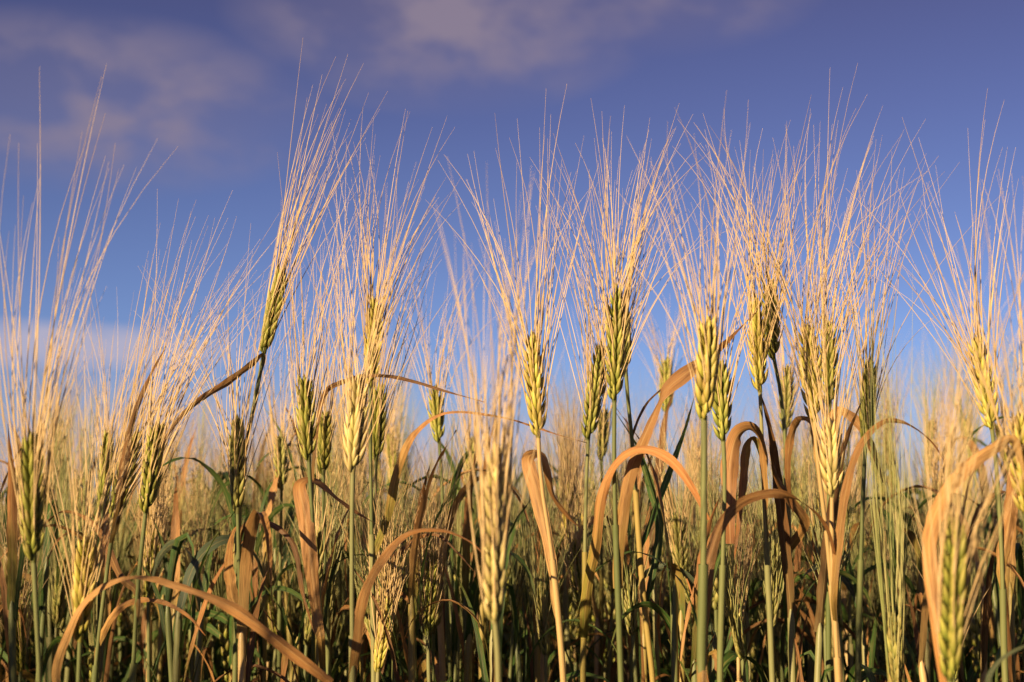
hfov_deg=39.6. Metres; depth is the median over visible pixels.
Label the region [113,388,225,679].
wheat stalk
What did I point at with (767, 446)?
wheat stalk
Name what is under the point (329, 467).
wheat stalk
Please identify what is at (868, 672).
wheat stalk
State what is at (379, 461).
wheat stalk
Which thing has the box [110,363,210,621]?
wheat stalk
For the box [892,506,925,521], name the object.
wheat shoot
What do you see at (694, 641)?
wheat shoot
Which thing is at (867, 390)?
wheat stalk
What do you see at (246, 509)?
wheat shoot
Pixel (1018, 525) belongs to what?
wheat shoot
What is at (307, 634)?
wheat stalk
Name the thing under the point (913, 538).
wheat shoot
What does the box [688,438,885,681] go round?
wheat stalk
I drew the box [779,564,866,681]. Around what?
wheat shoot
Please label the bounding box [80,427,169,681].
wheat shoot
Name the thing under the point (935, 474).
wheat stalk
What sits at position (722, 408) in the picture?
wheat stalk
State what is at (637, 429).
wheat stalk
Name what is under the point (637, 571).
wheat shoot
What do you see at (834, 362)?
wheat stalk
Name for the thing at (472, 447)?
wheat stalk
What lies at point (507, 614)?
wheat stalk
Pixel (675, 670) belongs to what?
wheat shoot
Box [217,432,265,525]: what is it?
wheat stalk
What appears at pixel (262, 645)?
wheat shoot
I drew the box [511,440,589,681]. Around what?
wheat stalk
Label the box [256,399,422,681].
wheat stalk
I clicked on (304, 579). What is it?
wheat shoot
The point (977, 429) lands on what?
wheat shoot
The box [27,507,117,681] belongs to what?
wheat shoot
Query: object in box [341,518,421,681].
wheat shoot
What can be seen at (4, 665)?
wheat shoot
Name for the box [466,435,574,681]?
wheat stalk
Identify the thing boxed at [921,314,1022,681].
wheat stalk
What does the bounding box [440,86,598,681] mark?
wheat stalk
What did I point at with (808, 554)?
wheat stalk
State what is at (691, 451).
wheat stalk
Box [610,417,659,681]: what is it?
wheat shoot
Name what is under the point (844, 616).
wheat stalk
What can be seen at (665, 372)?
wheat stalk
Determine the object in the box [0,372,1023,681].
wheat crop
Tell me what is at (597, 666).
wheat shoot
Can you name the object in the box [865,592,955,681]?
wheat shoot
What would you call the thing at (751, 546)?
wheat shoot
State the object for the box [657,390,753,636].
wheat stalk
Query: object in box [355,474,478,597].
wheat shoot
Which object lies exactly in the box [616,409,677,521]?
wheat stalk
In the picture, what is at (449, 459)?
wheat shoot
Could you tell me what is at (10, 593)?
wheat shoot
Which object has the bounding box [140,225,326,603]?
wheat stalk
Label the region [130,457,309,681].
wheat shoot
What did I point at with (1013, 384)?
wheat stalk
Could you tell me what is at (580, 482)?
wheat stalk
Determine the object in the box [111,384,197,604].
wheat stalk
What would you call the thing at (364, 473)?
wheat stalk
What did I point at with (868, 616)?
wheat shoot
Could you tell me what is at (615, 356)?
wheat stalk
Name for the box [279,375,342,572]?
wheat stalk
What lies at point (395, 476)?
wheat stalk
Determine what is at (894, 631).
wheat stalk
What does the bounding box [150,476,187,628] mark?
wheat shoot
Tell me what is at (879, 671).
wheat stalk
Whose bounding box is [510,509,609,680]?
wheat shoot
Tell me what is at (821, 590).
wheat shoot
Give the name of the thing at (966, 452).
wheat stalk
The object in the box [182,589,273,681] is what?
wheat shoot
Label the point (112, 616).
wheat stalk
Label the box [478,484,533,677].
wheat stalk
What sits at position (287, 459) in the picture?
wheat stalk
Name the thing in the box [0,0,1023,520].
sky
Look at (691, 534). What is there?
wheat shoot
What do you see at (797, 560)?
wheat shoot
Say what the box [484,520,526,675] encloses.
wheat shoot
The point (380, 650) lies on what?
wheat stalk
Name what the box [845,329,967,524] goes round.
wheat stalk
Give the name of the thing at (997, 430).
wheat stalk
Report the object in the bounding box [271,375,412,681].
wheat stalk
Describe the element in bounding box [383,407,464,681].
wheat stalk
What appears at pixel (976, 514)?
wheat shoot
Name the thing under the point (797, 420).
wheat stalk
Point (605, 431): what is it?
wheat stalk
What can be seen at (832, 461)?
wheat stalk
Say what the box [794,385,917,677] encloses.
wheat stalk
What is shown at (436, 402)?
wheat stalk
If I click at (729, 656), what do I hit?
wheat stalk
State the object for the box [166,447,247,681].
wheat stalk
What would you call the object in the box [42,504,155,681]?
wheat shoot
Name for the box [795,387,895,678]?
wheat stalk
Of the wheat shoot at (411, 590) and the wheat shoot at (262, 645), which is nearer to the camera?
the wheat shoot at (411, 590)
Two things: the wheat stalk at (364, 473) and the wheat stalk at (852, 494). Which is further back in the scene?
the wheat stalk at (364, 473)
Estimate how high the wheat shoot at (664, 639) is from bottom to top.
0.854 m
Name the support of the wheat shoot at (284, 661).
on the ground
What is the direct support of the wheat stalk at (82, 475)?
on the ground
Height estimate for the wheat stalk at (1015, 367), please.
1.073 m
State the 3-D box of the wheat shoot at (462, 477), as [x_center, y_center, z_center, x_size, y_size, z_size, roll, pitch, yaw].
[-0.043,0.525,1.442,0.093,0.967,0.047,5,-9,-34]
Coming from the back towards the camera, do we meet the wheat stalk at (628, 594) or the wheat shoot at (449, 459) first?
the wheat shoot at (449, 459)
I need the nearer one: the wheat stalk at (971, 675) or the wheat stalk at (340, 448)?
the wheat stalk at (971, 675)
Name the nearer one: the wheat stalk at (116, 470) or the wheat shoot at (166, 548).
the wheat shoot at (166, 548)
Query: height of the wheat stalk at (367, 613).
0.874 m
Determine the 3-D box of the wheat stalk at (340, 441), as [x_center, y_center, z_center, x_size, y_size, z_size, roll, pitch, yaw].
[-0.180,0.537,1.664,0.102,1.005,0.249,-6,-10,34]
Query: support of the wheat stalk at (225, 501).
on the ground
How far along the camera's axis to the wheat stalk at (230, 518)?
1.66 m
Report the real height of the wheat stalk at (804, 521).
1.094 m
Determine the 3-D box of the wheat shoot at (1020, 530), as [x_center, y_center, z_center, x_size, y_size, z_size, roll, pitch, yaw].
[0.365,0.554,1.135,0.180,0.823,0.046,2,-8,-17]
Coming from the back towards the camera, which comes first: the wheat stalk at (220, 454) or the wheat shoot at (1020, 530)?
the wheat stalk at (220, 454)
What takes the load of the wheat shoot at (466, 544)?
on the ground
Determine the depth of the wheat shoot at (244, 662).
0.91 m
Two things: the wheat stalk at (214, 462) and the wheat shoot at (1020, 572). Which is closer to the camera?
the wheat shoot at (1020, 572)
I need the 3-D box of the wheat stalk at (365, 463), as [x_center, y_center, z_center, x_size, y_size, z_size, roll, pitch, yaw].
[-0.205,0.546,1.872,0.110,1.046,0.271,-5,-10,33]
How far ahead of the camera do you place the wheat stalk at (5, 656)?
1.19 m
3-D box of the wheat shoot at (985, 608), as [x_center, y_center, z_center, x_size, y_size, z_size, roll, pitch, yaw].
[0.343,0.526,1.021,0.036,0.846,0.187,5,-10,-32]
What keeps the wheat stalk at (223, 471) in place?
on the ground
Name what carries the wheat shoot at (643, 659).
on the ground
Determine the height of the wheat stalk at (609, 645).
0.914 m
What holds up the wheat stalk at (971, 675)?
on the ground
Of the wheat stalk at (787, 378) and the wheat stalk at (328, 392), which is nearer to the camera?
the wheat stalk at (787, 378)
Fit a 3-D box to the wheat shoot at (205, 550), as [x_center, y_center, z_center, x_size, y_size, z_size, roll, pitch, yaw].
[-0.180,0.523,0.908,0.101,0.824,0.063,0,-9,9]
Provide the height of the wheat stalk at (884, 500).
0.983 m
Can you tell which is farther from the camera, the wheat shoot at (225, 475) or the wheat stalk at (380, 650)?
the wheat shoot at (225, 475)
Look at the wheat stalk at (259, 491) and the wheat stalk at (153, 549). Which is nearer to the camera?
the wheat stalk at (153, 549)
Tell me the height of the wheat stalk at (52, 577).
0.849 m
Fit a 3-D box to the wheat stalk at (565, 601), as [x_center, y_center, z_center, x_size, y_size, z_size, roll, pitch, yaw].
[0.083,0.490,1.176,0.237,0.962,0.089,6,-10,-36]
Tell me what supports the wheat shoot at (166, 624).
on the ground
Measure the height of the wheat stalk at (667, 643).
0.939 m
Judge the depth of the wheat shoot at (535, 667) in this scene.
1.08 m
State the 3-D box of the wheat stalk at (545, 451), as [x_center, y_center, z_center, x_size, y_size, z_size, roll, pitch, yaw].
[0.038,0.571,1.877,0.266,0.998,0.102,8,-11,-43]
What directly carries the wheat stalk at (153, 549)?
on the ground
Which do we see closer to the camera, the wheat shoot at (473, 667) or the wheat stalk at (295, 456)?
the wheat shoot at (473, 667)
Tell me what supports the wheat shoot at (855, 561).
on the ground
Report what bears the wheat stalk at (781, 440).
on the ground
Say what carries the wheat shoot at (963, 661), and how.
on the ground
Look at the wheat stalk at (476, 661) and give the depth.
1.41 m
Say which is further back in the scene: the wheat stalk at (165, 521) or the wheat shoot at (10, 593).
the wheat stalk at (165, 521)
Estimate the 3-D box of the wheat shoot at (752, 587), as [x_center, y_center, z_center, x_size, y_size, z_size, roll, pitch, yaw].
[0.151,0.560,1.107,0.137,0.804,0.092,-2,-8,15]
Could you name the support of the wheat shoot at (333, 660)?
on the ground
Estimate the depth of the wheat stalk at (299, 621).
1.34 m
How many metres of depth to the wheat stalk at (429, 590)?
0.99 m
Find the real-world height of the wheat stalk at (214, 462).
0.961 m
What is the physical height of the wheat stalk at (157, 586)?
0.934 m
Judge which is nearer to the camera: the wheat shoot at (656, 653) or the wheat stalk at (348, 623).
the wheat shoot at (656, 653)
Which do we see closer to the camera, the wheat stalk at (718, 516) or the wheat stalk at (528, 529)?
the wheat stalk at (718, 516)
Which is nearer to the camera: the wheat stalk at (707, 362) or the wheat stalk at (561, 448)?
the wheat stalk at (707, 362)
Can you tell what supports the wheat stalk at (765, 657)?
on the ground
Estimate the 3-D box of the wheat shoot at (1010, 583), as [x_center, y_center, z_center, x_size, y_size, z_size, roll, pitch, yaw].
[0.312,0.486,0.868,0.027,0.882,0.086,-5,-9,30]
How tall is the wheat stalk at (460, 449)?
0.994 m
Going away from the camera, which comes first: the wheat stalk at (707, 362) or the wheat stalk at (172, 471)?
the wheat stalk at (707, 362)
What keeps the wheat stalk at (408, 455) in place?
on the ground
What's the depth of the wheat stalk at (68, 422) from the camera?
1.80 m
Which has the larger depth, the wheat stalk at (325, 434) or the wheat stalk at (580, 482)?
the wheat stalk at (580, 482)
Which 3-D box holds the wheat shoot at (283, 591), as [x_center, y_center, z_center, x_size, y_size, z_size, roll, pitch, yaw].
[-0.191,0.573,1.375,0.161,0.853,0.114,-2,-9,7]
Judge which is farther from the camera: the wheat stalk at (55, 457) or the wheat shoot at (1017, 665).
the wheat stalk at (55, 457)
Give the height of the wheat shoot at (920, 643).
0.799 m
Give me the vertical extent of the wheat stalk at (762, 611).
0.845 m
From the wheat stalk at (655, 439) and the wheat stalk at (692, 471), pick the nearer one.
the wheat stalk at (692, 471)
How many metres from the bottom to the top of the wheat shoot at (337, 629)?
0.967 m
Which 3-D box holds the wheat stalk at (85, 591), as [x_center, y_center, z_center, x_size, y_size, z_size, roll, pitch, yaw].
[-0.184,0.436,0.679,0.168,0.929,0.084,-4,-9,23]
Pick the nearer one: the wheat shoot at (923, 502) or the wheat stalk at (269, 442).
the wheat shoot at (923, 502)
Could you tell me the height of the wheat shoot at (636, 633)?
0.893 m
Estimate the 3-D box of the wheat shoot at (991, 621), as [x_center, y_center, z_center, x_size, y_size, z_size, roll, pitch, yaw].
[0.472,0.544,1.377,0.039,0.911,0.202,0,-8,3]
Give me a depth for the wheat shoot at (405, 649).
1.03 m
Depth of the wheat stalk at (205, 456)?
1.81 m
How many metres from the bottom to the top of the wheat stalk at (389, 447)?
1.049 m
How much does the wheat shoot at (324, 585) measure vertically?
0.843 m
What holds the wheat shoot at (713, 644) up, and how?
on the ground
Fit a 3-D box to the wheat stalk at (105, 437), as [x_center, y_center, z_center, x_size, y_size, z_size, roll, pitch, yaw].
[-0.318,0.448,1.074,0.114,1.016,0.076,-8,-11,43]
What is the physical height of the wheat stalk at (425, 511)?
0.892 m
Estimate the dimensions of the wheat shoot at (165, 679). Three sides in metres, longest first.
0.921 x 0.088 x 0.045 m
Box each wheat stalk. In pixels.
[0,67,175,681]
[0,313,333,681]
[0,341,96,681]
[0,341,103,566]
[0,352,95,532]
[0,371,90,662]
[0,379,89,668]
[0,424,62,627]
[0,454,82,681]
[0,455,24,681]
[0,511,78,681]
[2,431,96,681]
[36,356,155,646]
[38,372,108,612]
[46,190,308,681]
[59,403,141,613]
[61,392,224,681]
[73,281,185,681]
[90,378,222,617]
[91,219,280,681]
[92,402,251,681]
[93,388,164,644]
[96,364,273,681]
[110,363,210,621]
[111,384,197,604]
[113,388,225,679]
[117,445,249,681]
[121,377,245,665]
[123,428,260,681]
[124,432,205,626]
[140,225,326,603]
[154,404,300,625]
[163,41,387,681]
[165,460,231,681]
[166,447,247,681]
[180,414,230,605]
[186,413,295,556]
[203,419,260,628]
[209,431,250,551]
[209,450,292,662]
[216,461,319,681]
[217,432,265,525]
[240,292,316,681]
[241,389,296,590]
[248,352,399,647]
[250,426,386,681]
[252,436,296,574]
[253,399,296,536]
[254,404,364,581]
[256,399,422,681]
[257,460,359,681]
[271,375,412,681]
[273,402,346,681]
[274,392,314,639]
[277,154,484,681]
[278,335,414,555]
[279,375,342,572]
[281,355,367,604]
[288,336,397,504]
[290,313,460,585]
[291,145,481,681]
[293,355,377,630]
[297,452,396,681]
[305,244,390,676]
[308,360,392,552]
[315,376,367,577]
[317,392,453,681]
[321,455,408,639]
[328,218,473,625]
[328,395,388,578]
[332,113,586,681]
[339,362,392,564]
[348,444,487,678]
[348,456,444,681]
[358,357,455,552]
[361,403,480,681]
[367,358,427,630]
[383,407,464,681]
[395,246,495,680]
[401,457,448,621]
[405,401,459,512]
[407,342,560,681]
[410,513,477,666]
[434,158,569,681]
[435,311,508,678]
[437,416,482,504]
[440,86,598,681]
[462,435,551,670]
[466,405,569,630]
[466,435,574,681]
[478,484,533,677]
[502,365,641,681]
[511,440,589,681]
[514,442,546,646]
[515,349,601,681]
[526,415,555,504]
[532,102,754,681]
[534,421,656,680]
[535,166,709,681]
[541,354,670,681]
[541,383,595,604]
[542,401,597,681]
[543,365,584,602]
[546,387,669,680]
[555,405,698,681]
[558,370,664,529]
[571,273,646,681]
[579,380,656,505]
[588,105,693,681]
[597,91,835,681]
[604,412,687,668]
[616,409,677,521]
[621,431,721,679]
[631,273,697,681]
[631,390,710,576]
[636,382,696,579]
[643,391,727,620]
[655,395,718,514]
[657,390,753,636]
[659,336,747,679]
[659,402,768,678]
[659,420,814,681]
[671,434,793,681]
[674,418,777,664]
[675,132,835,681]
[679,98,814,668]
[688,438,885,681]
[689,172,807,681]
[694,97,937,681]
[709,413,813,681]
[723,335,878,675]
[738,452,809,681]
[740,361,807,636]
[742,238,855,681]
[742,371,801,548]
[742,508,796,681]
[746,216,946,681]
[750,393,861,681]
[755,374,858,681]
[768,403,916,681]
[768,407,905,681]
[776,382,850,643]
[785,64,933,681]
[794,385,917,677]
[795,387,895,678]
[805,352,986,618]
[807,145,990,681]
[819,372,910,662]
[828,88,1023,681]
[838,369,881,567]
[840,336,916,610]
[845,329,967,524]
[852,325,930,586]
[854,271,912,681]
[866,332,957,574]
[870,369,973,680]
[880,311,970,540]
[889,206,1023,681]
[890,429,1006,681]
[918,299,1019,609]
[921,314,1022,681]
[922,170,1023,681]
[950,370,999,519]
[960,447,1022,676]
[963,335,1023,527]
[966,450,1023,681]
[991,323,1023,415]
[996,344,1023,416]
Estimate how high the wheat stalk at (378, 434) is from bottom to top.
1.032 m
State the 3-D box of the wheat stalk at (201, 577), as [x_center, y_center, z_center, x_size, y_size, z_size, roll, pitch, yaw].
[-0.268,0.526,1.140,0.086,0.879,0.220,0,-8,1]
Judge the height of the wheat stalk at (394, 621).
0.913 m
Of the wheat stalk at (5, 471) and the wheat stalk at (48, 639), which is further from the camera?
the wheat stalk at (5, 471)
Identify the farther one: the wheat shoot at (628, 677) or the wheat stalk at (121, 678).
the wheat stalk at (121, 678)
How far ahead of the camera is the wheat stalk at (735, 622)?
0.96 m
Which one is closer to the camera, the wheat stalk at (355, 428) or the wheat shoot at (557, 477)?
the wheat stalk at (355, 428)
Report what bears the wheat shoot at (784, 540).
on the ground
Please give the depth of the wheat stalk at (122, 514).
1.42 m
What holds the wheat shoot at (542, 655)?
on the ground
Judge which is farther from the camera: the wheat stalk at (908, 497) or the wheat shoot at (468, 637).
the wheat stalk at (908, 497)
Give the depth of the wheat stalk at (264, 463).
1.59 m
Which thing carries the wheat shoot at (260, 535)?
on the ground
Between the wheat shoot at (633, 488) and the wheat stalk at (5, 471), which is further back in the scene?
the wheat stalk at (5, 471)
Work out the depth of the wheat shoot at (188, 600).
1.26 m
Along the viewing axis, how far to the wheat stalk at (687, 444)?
1.96 m
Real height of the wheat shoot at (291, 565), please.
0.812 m
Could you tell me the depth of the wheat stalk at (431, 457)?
1.98 m
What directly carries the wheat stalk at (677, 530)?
on the ground
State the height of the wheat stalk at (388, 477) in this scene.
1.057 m
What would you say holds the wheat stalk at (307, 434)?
on the ground
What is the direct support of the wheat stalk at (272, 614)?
on the ground
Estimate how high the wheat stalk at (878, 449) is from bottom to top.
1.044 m
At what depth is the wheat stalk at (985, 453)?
0.69 m
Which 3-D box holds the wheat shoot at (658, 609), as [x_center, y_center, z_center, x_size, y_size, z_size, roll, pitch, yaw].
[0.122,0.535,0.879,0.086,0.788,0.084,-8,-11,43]
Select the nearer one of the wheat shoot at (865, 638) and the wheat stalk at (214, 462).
the wheat shoot at (865, 638)
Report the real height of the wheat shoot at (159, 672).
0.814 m
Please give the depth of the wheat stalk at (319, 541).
1.00 m
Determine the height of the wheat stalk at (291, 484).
1.012 m
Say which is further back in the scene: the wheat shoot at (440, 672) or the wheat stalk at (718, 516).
the wheat stalk at (718, 516)
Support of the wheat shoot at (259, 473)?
on the ground
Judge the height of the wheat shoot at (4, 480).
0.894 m
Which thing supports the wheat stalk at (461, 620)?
on the ground
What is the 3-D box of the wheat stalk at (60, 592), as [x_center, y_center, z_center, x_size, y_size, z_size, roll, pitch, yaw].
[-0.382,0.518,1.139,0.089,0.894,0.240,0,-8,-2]
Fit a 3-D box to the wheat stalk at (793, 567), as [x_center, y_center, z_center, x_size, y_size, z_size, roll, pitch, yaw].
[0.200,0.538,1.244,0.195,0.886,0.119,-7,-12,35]
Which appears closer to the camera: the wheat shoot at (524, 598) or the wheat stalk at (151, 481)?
the wheat stalk at (151, 481)
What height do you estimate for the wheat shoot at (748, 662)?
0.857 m
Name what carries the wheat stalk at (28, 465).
on the ground
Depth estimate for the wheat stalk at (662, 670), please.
1.17 m
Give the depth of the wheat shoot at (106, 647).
1.09 m
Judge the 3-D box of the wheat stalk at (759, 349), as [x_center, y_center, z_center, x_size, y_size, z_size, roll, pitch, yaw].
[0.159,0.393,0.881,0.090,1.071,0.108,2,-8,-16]
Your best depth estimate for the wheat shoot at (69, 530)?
1.10 m
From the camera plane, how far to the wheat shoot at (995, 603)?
1.13 m
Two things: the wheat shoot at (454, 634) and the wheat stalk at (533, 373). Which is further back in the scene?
the wheat shoot at (454, 634)
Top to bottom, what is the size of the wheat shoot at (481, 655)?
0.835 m
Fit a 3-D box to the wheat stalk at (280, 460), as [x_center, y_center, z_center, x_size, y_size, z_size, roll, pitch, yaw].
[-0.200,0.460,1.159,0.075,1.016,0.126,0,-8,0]
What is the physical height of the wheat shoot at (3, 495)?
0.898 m
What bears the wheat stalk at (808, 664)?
on the ground
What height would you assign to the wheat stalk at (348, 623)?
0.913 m
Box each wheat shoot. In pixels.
[0,415,49,494]
[0,428,60,681]
[0,468,51,681]
[0,486,7,504]
[0,498,75,681]
[0,524,82,558]
[0,575,40,662]
[1,659,7,672]
[2,538,21,681]
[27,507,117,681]
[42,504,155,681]
[66,454,98,681]
[75,528,232,681]
[77,503,133,681]
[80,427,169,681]
[122,552,225,678]
[128,519,221,681]
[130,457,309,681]
[133,533,206,681]
[140,424,197,681]
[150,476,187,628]
[166,432,208,663]
[167,468,210,556]
[172,512,289,681]
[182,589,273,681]
[202,475,319,678]
[203,471,230,678]
[205,492,321,681]
[213,466,332,681]
[223,428,298,681]
[224,509,274,681]
[234,504,301,630]
[246,444,396,664]
[251,429,268,511]
[253,482,368,681]
[259,401,362,669]
[261,499,386,681]
[269,563,368,681]
[275,469,348,681]
[280,554,418,681]
[341,430,464,681]
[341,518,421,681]
[354,481,461,681]
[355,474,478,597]
[363,460,468,681]
[370,516,459,681]
[399,499,530,681]
[417,474,537,681]
[425,468,639,681]
[430,429,519,678]
[437,450,514,667]
[450,386,518,677]
[455,534,510,681]
[462,427,507,678]
[463,551,539,681]
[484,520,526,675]
[498,583,625,681]
[509,531,649,681]
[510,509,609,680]
[522,528,564,681]
[544,470,603,577]
[559,488,639,681]
[565,392,673,681]
[572,551,716,681]
[598,487,729,681]
[603,440,658,681]
[608,562,717,681]
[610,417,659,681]
[616,408,737,681]
[622,539,716,680]
[623,408,696,604]
[627,502,650,681]
[633,497,749,681]
[660,542,764,679]
[690,501,745,574]
[723,524,823,659]
[724,523,756,681]
[727,494,802,681]
[731,540,834,681]
[758,384,880,681]
[760,394,864,681]
[770,505,806,665]
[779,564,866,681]
[809,592,883,649]
[842,508,916,679]
[844,549,929,681]
[847,528,976,663]
[863,485,1023,681]
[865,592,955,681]
[873,493,998,623]
[879,516,1022,681]
[886,545,1023,681]
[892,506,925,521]
[905,434,996,681]
[943,436,1005,666]
[956,416,1010,468]
[968,490,1017,539]
[969,560,1021,677]
[983,504,1023,681]
[989,466,1017,681]
[993,529,1021,681]
[1001,454,1023,561]
[1015,542,1023,681]
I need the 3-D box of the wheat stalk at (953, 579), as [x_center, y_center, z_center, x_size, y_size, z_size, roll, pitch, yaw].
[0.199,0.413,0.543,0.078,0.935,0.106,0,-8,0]
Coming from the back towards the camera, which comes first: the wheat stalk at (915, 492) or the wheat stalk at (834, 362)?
the wheat stalk at (915, 492)
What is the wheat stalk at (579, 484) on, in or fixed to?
on the ground
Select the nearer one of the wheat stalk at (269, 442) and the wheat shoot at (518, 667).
the wheat shoot at (518, 667)
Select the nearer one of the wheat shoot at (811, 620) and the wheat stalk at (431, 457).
the wheat shoot at (811, 620)
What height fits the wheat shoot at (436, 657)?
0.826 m
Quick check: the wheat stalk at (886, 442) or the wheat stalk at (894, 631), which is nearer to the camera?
the wheat stalk at (894, 631)
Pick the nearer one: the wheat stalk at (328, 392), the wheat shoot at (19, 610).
the wheat shoot at (19, 610)
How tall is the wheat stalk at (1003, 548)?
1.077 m
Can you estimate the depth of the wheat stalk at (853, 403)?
1.88 m
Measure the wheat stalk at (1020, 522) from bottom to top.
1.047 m
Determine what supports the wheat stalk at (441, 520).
on the ground
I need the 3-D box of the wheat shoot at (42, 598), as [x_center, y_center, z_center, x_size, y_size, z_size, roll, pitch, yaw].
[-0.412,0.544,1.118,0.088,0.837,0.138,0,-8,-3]
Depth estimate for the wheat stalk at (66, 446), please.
1.52 m
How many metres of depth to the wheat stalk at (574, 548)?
1.11 m
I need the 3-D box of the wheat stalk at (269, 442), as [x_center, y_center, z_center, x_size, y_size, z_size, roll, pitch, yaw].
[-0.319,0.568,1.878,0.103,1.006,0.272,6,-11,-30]
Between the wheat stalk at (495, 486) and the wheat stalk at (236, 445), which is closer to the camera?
the wheat stalk at (495, 486)
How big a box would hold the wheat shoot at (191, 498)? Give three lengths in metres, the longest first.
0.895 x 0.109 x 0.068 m
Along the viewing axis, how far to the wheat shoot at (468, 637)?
1.02 m
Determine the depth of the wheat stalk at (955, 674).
1.01 m
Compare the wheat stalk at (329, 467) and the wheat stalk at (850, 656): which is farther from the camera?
the wheat stalk at (329, 467)
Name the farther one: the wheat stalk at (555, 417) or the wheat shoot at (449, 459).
the wheat stalk at (555, 417)
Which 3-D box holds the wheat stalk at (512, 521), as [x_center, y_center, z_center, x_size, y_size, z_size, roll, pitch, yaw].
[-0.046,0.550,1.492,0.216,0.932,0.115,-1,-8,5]
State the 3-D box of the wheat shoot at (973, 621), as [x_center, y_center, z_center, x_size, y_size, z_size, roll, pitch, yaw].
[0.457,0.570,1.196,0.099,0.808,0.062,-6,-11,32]
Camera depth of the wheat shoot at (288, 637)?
1.25 m
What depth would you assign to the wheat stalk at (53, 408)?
1.68 m
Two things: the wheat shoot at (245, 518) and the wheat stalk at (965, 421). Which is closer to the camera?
the wheat shoot at (245, 518)
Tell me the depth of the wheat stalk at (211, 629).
1.24 m
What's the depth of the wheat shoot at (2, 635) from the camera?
1.25 m
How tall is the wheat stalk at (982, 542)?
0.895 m
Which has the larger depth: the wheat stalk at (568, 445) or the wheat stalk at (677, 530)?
the wheat stalk at (568, 445)
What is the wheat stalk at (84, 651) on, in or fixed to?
on the ground
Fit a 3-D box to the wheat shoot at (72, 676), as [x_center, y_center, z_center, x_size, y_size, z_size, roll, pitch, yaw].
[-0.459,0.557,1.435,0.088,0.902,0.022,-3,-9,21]
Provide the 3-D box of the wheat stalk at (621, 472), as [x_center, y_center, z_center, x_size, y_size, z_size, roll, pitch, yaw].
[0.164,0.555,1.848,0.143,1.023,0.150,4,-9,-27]
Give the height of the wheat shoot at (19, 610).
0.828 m
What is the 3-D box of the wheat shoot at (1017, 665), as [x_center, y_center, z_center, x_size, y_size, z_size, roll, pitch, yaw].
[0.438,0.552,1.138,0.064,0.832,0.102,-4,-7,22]
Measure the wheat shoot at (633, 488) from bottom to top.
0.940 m
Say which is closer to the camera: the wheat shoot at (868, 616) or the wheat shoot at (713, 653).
the wheat shoot at (713, 653)
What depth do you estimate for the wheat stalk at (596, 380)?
0.95 m
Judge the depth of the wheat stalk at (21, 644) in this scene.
1.04 m
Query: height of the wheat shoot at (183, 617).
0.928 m
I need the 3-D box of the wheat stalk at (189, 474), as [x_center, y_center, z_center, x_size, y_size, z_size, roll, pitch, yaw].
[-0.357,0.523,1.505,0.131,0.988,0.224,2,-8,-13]
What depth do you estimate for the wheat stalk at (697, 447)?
1.45 m
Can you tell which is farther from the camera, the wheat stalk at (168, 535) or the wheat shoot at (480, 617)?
the wheat stalk at (168, 535)
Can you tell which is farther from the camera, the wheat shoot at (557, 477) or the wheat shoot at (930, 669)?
the wheat shoot at (557, 477)
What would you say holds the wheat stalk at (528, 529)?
on the ground
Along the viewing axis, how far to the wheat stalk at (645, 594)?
0.95 m
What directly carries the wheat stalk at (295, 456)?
on the ground
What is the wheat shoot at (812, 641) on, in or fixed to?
on the ground
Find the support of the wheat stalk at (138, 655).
on the ground
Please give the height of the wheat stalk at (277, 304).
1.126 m
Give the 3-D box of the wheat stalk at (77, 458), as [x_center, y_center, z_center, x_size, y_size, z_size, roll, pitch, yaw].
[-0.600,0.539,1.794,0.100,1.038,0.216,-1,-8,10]
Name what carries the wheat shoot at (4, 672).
on the ground
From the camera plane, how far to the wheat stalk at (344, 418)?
1.73 m
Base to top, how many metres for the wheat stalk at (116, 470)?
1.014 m
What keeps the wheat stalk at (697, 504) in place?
on the ground

